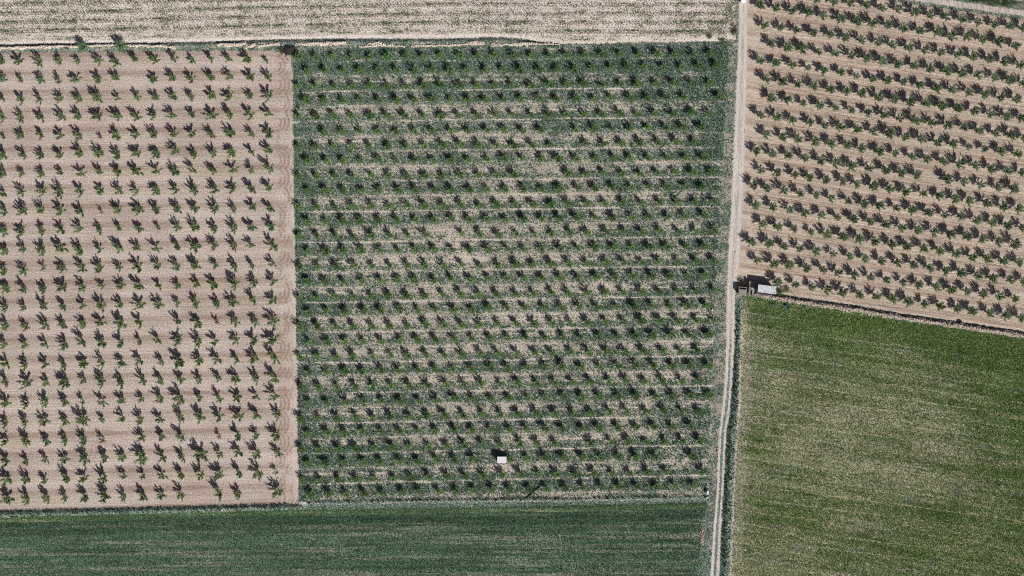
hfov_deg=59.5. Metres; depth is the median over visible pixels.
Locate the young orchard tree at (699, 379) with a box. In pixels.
[694,375,705,383]
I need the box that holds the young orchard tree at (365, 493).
[361,491,369,497]
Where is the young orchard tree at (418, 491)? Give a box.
[415,488,423,495]
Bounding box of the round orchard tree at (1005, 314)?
[999,310,1011,321]
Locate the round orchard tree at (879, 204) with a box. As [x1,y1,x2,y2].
[874,200,884,211]
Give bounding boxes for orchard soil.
[0,51,299,509]
[291,43,729,502]
[736,0,1023,330]
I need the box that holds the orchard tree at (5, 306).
[0,302,8,313]
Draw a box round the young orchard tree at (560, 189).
[556,185,564,193]
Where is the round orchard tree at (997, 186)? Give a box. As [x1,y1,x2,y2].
[993,181,1003,191]
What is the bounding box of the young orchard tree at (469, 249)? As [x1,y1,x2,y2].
[465,245,473,253]
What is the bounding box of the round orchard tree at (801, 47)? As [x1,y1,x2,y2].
[796,41,808,54]
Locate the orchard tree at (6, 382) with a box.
[1,377,8,387]
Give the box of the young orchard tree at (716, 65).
[712,61,720,70]
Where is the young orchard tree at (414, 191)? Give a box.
[410,185,418,193]
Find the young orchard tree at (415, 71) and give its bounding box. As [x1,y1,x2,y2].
[410,67,418,74]
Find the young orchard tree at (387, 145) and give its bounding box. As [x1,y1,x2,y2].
[385,142,391,149]
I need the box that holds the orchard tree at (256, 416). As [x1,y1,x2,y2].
[253,411,260,419]
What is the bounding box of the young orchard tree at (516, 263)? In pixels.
[512,260,519,269]
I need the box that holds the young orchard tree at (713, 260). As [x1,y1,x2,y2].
[710,256,718,263]
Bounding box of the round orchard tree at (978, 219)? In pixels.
[972,215,982,224]
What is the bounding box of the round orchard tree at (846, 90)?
[841,87,852,95]
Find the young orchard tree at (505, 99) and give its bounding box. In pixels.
[500,96,507,102]
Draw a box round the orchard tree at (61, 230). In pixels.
[56,224,64,233]
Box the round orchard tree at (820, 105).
[814,100,824,109]
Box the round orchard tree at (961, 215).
[955,210,966,221]
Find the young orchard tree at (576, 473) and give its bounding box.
[571,471,581,479]
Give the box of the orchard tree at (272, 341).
[265,333,279,345]
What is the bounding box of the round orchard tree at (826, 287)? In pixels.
[822,283,833,295]
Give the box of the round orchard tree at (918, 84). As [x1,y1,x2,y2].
[914,80,924,90]
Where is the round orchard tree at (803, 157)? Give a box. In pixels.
[799,153,809,162]
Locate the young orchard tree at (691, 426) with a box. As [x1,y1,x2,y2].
[686,423,695,432]
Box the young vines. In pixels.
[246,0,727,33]
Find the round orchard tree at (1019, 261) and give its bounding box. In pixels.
[1014,256,1023,267]
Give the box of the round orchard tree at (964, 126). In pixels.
[959,121,968,130]
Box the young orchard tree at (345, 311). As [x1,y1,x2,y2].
[341,308,349,316]
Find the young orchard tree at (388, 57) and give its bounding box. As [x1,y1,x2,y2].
[381,52,391,60]
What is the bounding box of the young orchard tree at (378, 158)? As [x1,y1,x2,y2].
[374,156,383,164]
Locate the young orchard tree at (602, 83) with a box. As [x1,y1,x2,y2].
[598,80,606,88]
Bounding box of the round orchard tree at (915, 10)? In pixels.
[910,6,919,16]
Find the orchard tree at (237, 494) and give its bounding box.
[233,490,241,499]
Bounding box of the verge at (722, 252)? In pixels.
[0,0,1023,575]
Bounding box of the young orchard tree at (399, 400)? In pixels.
[395,397,403,404]
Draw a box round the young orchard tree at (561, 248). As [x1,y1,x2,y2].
[557,243,565,252]
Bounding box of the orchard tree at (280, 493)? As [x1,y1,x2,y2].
[270,488,283,499]
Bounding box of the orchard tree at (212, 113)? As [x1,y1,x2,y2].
[204,111,218,120]
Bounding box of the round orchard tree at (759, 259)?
[753,256,761,264]
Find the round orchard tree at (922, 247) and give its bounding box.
[919,242,928,252]
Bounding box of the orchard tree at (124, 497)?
[118,491,125,501]
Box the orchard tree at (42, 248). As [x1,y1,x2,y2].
[37,244,45,255]
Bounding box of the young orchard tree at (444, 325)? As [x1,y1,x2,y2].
[440,321,447,329]
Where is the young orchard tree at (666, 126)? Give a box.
[662,123,669,131]
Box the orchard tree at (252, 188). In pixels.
[248,185,255,193]
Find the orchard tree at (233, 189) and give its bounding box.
[228,182,236,193]
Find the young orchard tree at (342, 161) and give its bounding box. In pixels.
[338,156,347,164]
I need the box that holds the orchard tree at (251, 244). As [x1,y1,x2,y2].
[244,241,255,247]
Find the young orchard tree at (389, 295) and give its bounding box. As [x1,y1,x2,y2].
[384,293,392,300]
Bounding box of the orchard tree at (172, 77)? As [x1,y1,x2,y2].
[168,72,176,80]
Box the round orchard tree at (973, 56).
[968,50,977,61]
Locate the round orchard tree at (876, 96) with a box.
[873,91,884,101]
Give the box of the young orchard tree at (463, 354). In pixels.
[457,351,467,358]
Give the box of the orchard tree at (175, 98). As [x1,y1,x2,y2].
[168,91,177,100]
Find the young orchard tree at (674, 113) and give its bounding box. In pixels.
[670,110,676,117]
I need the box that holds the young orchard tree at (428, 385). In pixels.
[423,382,431,388]
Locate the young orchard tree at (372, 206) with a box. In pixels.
[367,202,374,208]
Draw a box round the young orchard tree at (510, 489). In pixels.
[506,485,513,493]
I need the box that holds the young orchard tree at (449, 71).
[445,64,454,74]
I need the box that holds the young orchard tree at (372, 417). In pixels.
[368,414,376,422]
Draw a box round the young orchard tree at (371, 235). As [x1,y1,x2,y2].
[368,231,375,239]
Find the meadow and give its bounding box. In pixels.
[731,295,1023,575]
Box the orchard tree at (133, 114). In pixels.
[129,112,142,120]
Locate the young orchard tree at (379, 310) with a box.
[376,306,386,313]
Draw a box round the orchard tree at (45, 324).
[39,322,49,329]
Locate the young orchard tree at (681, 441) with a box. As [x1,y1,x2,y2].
[679,439,686,445]
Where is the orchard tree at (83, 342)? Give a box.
[74,335,85,346]
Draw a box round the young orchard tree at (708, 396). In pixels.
[706,392,714,398]
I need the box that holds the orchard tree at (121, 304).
[114,302,123,307]
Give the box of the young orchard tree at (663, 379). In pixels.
[658,376,666,385]
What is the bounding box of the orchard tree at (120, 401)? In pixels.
[116,397,125,403]
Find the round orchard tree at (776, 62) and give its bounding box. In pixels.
[772,58,781,67]
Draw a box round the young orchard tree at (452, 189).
[446,185,455,195]
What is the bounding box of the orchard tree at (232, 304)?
[228,297,239,307]
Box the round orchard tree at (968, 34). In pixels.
[963,31,973,40]
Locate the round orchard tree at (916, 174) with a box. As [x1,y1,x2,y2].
[911,170,922,179]
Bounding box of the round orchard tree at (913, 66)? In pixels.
[909,60,919,69]
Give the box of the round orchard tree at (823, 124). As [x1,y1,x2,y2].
[821,120,829,128]
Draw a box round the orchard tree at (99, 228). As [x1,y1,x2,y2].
[96,223,101,234]
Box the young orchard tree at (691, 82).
[689,78,696,85]
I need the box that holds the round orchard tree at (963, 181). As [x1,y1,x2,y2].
[960,177,968,186]
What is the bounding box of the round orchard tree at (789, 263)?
[784,258,794,270]
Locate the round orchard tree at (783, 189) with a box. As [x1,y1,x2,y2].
[778,184,789,194]
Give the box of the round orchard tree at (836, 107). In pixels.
[831,102,839,111]
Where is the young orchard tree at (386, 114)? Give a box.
[383,111,390,117]
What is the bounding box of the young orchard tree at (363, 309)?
[359,307,366,315]
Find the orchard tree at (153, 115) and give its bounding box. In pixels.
[149,109,156,120]
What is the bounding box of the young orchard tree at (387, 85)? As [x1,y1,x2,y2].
[383,82,391,90]
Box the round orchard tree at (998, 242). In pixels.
[995,236,1003,247]
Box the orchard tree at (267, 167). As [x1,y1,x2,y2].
[263,164,273,173]
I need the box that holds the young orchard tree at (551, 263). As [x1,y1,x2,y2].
[548,260,557,268]
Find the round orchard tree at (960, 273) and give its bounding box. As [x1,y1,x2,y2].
[956,267,967,277]
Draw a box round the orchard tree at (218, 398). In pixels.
[215,393,224,403]
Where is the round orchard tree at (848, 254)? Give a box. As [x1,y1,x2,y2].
[846,252,853,259]
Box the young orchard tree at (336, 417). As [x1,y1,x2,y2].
[331,415,340,423]
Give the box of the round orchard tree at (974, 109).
[970,106,980,115]
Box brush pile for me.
[283,45,295,55]
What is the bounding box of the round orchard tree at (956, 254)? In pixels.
[951,248,960,258]
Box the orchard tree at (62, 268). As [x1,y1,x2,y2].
[55,264,67,273]
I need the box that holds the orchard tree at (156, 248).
[150,245,161,253]
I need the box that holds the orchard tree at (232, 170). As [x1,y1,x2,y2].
[228,166,239,172]
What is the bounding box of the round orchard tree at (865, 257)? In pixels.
[860,253,869,263]
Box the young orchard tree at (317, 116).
[312,113,321,120]
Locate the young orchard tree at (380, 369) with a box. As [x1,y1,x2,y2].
[377,366,385,373]
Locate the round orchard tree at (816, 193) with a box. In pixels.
[813,190,819,198]
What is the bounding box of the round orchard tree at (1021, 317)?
[1015,311,1023,323]
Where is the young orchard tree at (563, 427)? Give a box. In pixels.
[559,424,566,431]
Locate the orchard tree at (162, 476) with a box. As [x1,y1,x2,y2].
[157,472,168,479]
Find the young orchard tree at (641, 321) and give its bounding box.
[637,315,646,324]
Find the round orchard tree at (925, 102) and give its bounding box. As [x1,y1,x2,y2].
[919,97,931,107]
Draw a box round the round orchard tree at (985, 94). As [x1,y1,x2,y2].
[979,89,990,98]
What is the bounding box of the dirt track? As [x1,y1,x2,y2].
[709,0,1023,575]
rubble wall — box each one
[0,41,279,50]
[295,41,559,47]
[754,292,1023,336]
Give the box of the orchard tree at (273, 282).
[269,277,277,285]
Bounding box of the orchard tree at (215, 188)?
[211,184,219,193]
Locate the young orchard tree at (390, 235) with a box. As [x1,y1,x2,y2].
[385,229,393,238]
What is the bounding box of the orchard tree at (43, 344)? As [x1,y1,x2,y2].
[39,339,48,348]
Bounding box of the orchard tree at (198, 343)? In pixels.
[192,336,201,347]
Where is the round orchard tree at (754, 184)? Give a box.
[749,178,758,189]
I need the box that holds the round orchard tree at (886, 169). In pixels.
[881,165,891,174]
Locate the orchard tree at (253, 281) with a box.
[249,278,257,287]
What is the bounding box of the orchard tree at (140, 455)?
[133,450,146,465]
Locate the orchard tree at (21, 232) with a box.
[15,226,25,237]
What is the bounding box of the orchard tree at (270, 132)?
[263,127,274,137]
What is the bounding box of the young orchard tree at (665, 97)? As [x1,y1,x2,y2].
[663,92,670,100]
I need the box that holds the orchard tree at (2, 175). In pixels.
[0,167,6,178]
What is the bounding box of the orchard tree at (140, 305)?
[132,301,145,309]
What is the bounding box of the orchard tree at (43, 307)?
[38,302,47,309]
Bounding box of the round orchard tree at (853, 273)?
[849,269,859,280]
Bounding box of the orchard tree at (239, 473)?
[235,469,242,477]
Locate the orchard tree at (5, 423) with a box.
[0,416,7,428]
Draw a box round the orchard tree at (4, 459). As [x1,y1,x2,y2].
[1,456,10,466]
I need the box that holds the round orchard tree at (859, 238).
[853,233,865,245]
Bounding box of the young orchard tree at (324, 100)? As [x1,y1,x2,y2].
[321,96,327,103]
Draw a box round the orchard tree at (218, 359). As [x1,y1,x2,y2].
[212,354,222,364]
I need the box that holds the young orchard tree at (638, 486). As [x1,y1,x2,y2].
[634,482,640,489]
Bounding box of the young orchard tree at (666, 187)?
[662,183,671,190]
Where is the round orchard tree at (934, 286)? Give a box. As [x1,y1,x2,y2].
[931,282,941,291]
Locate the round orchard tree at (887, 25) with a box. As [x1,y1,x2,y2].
[884,19,893,28]
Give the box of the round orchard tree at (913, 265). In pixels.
[909,260,918,268]
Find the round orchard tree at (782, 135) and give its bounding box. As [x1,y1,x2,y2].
[778,132,787,141]
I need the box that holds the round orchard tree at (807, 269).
[801,262,812,272]
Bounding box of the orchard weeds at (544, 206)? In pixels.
[293,42,728,501]
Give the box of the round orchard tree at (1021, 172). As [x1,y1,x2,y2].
[1018,167,1023,177]
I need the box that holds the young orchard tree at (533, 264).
[530,260,536,268]
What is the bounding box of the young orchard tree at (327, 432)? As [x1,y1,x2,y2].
[323,428,330,436]
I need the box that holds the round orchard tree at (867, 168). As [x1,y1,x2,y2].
[864,162,876,171]
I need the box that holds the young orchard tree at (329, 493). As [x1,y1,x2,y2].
[324,489,333,497]
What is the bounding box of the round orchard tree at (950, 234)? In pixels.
[944,229,956,240]
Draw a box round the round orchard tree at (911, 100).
[904,93,915,106]
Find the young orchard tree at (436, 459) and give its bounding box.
[433,456,440,463]
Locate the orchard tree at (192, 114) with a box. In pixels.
[187,110,195,117]
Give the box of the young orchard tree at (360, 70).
[355,65,364,74]
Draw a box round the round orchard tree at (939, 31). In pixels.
[932,26,943,36]
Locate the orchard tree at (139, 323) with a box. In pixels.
[135,319,143,328]
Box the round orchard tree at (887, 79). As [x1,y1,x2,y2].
[882,74,892,84]
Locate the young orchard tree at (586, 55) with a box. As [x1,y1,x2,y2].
[580,50,590,57]
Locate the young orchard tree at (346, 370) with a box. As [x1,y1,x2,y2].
[340,366,348,374]
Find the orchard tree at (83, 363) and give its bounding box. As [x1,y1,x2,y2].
[78,359,88,368]
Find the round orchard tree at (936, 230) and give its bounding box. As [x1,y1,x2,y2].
[929,226,939,236]
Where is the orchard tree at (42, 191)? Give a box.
[37,187,46,197]
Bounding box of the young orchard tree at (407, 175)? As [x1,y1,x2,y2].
[401,172,411,180]
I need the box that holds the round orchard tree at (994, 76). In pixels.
[991,71,999,82]
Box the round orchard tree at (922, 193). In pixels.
[919,188,927,197]
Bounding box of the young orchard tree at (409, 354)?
[403,351,411,360]
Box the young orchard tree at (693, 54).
[690,50,696,58]
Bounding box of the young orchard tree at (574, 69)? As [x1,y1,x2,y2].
[570,64,578,73]
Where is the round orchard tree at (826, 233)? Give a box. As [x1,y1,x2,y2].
[822,228,832,237]
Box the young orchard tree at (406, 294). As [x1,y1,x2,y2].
[402,292,410,298]
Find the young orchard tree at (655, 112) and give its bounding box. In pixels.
[651,107,657,116]
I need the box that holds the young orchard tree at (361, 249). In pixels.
[356,246,365,254]
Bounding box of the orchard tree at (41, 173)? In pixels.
[36,170,44,177]
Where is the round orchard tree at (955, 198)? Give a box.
[950,193,961,203]
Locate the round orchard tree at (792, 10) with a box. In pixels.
[788,4,797,15]
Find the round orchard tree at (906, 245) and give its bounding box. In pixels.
[901,241,912,250]
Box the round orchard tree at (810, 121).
[805,117,815,126]
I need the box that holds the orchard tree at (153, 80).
[150,75,157,83]
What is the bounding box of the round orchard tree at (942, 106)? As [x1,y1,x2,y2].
[935,99,948,110]
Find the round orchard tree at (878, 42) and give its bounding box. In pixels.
[874,36,883,46]
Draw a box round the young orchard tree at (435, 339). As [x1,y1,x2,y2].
[432,337,439,344]
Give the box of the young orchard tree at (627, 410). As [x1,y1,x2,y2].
[623,407,630,415]
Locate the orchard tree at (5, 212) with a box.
[0,206,7,215]
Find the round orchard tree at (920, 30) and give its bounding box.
[916,26,925,34]
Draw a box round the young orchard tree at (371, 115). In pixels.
[364,112,374,120]
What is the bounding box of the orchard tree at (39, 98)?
[35,93,42,104]
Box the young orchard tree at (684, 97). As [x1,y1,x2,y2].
[679,93,687,101]
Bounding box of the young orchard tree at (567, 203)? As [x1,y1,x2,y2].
[564,197,572,207]
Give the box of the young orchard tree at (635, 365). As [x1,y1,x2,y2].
[632,362,640,369]
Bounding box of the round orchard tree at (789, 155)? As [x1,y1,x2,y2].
[784,149,793,159]
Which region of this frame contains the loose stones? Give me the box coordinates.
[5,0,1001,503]
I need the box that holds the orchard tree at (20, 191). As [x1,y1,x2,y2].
[16,189,26,196]
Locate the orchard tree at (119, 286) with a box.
[116,281,125,289]
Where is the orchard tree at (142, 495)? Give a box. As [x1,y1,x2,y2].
[137,492,147,501]
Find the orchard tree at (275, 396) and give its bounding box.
[267,394,279,401]
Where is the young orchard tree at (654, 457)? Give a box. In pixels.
[651,454,658,460]
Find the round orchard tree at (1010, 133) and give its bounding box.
[1004,129,1017,141]
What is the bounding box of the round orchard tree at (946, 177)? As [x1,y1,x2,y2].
[941,173,953,184]
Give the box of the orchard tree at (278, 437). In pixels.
[269,429,280,440]
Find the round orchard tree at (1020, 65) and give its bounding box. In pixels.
[1016,60,1023,69]
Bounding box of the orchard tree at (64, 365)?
[60,359,66,370]
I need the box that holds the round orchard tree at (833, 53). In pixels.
[830,49,839,56]
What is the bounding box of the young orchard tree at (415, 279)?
[411,275,419,284]
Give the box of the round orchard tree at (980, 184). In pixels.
[976,178,987,189]
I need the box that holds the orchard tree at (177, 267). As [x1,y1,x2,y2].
[171,262,180,270]
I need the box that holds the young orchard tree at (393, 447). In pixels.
[387,443,396,451]
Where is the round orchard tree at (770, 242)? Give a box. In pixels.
[764,237,774,248]
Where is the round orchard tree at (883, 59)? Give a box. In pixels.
[878,55,888,67]
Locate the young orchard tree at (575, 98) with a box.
[573,92,579,102]
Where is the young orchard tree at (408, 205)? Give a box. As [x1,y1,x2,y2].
[403,201,412,210]
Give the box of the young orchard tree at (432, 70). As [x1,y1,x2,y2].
[428,66,435,73]
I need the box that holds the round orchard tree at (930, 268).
[923,263,934,273]
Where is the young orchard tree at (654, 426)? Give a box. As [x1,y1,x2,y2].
[650,424,657,429]
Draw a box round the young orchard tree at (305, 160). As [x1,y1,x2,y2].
[303,155,311,163]
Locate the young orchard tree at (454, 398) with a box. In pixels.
[451,394,459,401]
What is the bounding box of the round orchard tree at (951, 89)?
[947,84,957,93]
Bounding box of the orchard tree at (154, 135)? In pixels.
[148,129,157,137]
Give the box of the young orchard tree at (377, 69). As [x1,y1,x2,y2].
[374,66,380,74]
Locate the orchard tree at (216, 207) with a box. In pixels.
[209,203,218,215]
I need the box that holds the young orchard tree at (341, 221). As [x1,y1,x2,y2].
[338,216,348,225]
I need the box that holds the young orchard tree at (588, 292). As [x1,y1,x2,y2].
[584,289,592,296]
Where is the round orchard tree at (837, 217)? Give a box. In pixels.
[833,213,840,220]
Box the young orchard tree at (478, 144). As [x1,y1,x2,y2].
[474,141,481,148]
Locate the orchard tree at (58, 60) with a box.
[55,57,62,65]
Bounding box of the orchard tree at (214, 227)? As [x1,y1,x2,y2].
[210,224,217,233]
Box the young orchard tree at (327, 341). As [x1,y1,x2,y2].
[324,339,331,345]
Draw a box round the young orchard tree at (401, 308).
[395,305,404,313]
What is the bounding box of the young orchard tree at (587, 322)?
[583,317,593,327]
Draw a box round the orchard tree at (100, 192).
[96,187,103,194]
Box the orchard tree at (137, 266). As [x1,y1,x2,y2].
[131,262,142,272]
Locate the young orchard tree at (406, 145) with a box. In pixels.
[401,142,409,149]
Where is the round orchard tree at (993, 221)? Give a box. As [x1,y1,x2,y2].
[987,217,997,227]
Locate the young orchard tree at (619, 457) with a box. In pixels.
[614,453,622,460]
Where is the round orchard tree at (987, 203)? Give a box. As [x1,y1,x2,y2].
[982,198,993,207]
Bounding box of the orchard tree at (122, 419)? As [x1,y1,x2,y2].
[117,416,124,422]
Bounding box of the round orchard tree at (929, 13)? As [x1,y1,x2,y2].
[925,9,935,18]
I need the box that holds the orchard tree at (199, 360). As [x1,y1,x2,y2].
[193,357,203,365]
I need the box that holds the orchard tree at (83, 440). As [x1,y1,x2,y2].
[79,435,86,445]
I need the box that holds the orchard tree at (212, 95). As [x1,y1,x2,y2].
[207,90,215,99]
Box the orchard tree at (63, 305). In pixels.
[58,303,65,310]
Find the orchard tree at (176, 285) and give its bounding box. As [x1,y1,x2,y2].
[173,283,180,289]
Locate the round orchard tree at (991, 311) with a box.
[985,308,994,317]
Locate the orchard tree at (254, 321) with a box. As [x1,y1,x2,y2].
[251,317,259,327]
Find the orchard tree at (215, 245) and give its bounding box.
[210,241,218,250]
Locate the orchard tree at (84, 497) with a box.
[80,492,88,502]
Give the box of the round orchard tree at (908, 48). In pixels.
[904,41,914,51]
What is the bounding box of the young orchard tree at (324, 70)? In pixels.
[320,65,329,74]
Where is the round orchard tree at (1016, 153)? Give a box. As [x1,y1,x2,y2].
[1011,148,1023,157]
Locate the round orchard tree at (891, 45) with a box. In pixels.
[887,39,898,48]
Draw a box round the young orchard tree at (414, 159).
[410,156,417,164]
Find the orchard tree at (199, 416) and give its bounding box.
[196,412,205,423]
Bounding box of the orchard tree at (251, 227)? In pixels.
[247,224,257,230]
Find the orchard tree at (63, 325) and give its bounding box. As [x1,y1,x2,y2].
[56,320,67,328]
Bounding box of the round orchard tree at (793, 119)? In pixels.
[787,116,797,124]
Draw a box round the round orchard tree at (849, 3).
[844,0,855,7]
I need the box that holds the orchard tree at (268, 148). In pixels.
[263,144,272,153]
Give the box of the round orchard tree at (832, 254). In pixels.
[829,249,837,257]
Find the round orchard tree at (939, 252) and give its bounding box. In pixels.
[935,246,944,255]
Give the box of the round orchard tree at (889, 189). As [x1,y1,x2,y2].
[884,184,896,194]
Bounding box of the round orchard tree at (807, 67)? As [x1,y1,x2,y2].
[804,64,811,70]
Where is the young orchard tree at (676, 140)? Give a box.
[673,137,680,145]
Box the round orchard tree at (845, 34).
[841,32,850,41]
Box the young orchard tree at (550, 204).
[546,200,555,209]
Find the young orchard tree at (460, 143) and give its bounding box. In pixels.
[456,141,464,147]
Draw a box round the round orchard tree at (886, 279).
[883,275,890,283]
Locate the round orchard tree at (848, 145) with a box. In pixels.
[842,139,851,149]
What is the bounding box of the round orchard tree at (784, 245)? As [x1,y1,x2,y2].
[778,242,789,250]
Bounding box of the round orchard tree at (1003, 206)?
[998,199,1007,211]
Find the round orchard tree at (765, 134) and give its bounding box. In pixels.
[761,129,771,139]
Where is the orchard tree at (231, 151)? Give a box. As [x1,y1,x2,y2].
[226,148,235,157]
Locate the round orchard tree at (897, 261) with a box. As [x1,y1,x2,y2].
[893,256,902,266]
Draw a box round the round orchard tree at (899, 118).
[895,113,905,122]
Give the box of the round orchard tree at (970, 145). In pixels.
[964,141,973,150]
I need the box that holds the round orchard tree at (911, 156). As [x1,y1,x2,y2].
[907,152,917,160]
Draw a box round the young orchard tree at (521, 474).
[516,469,524,478]
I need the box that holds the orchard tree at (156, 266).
[153,262,160,269]
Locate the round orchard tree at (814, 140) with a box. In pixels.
[810,136,821,146]
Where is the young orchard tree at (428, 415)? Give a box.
[423,412,430,419]
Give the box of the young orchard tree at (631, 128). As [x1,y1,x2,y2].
[626,124,634,131]
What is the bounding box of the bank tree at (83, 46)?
[77,41,87,50]
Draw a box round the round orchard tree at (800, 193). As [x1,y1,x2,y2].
[795,188,804,197]
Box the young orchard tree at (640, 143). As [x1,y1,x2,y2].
[636,138,643,146]
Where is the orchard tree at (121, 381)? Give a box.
[116,374,123,388]
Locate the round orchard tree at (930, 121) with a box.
[927,117,938,127]
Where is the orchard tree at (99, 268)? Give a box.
[94,262,104,273]
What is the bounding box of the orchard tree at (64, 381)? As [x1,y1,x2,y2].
[58,378,70,390]
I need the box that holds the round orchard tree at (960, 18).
[957,12,967,23]
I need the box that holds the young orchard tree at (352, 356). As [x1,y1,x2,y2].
[349,353,357,360]
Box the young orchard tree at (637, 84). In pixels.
[633,79,642,87]
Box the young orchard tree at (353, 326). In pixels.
[349,323,357,329]
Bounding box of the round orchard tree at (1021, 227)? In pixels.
[1017,223,1023,232]
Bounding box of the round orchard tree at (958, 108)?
[953,102,963,112]
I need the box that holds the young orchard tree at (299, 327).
[295,322,303,331]
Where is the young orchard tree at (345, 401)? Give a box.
[342,399,349,406]
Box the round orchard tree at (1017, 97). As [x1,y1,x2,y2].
[1010,93,1022,102]
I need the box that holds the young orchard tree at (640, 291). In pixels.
[638,285,646,295]
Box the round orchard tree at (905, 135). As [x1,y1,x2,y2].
[901,132,910,141]
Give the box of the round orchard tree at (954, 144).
[947,139,958,149]
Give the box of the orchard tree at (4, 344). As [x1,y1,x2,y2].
[0,342,7,349]
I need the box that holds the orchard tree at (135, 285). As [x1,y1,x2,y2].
[133,283,143,289]
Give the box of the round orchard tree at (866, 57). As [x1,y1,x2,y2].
[860,52,872,62]
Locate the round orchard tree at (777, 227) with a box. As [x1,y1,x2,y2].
[773,222,782,230]
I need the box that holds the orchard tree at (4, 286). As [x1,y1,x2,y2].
[0,283,10,293]
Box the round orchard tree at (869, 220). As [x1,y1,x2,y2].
[865,217,874,225]
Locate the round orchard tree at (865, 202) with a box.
[859,196,870,209]
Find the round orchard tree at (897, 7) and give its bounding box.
[893,2,904,13]
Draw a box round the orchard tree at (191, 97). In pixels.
[186,93,194,101]
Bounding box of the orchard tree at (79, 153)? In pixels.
[73,146,83,157]
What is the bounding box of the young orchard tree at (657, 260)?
[655,257,663,264]
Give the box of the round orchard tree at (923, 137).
[917,133,928,144]
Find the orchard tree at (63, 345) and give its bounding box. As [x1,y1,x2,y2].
[58,341,68,350]
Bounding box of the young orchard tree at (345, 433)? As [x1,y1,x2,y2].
[340,429,349,437]
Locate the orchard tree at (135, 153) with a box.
[131,148,141,157]
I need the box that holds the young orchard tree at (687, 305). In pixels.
[683,301,691,309]
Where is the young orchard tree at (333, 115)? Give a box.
[328,111,336,119]
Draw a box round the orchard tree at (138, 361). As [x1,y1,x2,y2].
[134,356,142,364]
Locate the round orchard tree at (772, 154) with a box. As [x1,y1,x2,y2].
[768,148,777,157]
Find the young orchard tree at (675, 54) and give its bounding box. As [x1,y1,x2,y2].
[671,51,678,56]
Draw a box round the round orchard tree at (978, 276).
[973,269,982,280]
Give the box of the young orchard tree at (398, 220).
[393,216,400,224]
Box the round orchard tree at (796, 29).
[792,25,802,34]
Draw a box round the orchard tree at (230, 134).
[225,128,236,138]
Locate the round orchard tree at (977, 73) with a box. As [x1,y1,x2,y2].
[973,69,982,79]
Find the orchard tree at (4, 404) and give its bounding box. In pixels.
[0,398,11,407]
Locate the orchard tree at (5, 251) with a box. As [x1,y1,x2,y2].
[0,248,8,255]
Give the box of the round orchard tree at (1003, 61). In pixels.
[1000,56,1010,66]
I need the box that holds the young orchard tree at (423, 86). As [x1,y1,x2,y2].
[420,80,428,89]
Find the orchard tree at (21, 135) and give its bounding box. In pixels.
[16,130,23,139]
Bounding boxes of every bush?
[730,23,737,35]
[776,288,784,296]
[966,0,997,3]
[989,0,1020,7]
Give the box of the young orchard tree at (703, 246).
[700,243,708,250]
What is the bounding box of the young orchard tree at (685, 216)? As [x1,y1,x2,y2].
[680,213,689,220]
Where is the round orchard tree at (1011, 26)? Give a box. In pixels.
[1004,21,1015,29]
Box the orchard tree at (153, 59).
[147,55,160,64]
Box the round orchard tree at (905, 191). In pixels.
[902,186,911,197]
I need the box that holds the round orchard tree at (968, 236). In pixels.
[961,231,972,240]
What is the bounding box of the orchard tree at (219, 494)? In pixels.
[213,487,222,501]
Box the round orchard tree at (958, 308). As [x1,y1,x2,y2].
[953,303,962,313]
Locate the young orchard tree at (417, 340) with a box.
[413,337,423,343]
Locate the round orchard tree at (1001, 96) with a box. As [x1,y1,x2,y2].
[996,90,1005,101]
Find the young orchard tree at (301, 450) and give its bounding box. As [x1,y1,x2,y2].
[296,445,305,452]
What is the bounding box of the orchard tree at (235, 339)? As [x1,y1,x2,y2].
[231,336,239,344]
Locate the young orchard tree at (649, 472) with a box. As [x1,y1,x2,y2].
[644,468,653,476]
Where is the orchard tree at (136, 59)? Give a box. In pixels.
[130,55,138,61]
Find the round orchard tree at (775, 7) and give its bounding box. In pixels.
[771,1,780,11]
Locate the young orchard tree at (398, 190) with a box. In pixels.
[394,187,402,194]
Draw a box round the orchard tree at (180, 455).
[178,453,185,462]
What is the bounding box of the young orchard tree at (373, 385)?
[369,382,376,390]
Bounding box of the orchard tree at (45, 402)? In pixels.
[40,396,48,407]
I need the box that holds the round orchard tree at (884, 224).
[880,219,891,228]
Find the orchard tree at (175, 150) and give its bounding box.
[170,146,179,154]
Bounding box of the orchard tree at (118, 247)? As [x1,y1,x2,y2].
[112,243,123,253]
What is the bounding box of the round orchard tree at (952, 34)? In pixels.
[945,29,957,42]
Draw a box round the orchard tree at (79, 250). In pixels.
[73,245,82,255]
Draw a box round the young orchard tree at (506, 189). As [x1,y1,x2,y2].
[501,185,508,194]
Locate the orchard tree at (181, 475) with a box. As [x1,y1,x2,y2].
[177,470,184,479]
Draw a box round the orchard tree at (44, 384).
[42,378,49,386]
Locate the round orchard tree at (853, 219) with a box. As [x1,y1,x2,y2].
[848,214,859,223]
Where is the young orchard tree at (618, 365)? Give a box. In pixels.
[613,361,622,369]
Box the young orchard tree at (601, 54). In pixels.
[597,50,605,58]
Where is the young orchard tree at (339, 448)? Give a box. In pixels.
[335,444,341,452]
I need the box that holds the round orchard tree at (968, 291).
[961,286,972,295]
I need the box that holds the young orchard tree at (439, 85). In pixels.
[434,80,444,88]
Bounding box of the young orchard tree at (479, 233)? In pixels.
[476,229,484,237]
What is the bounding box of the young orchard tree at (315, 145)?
[312,144,319,150]
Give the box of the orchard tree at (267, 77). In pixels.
[265,72,272,81]
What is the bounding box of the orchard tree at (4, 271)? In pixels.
[0,266,7,275]
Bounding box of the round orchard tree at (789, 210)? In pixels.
[784,205,794,213]
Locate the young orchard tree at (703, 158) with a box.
[699,152,708,160]
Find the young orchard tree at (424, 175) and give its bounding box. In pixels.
[421,171,431,180]
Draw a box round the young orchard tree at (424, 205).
[421,201,429,208]

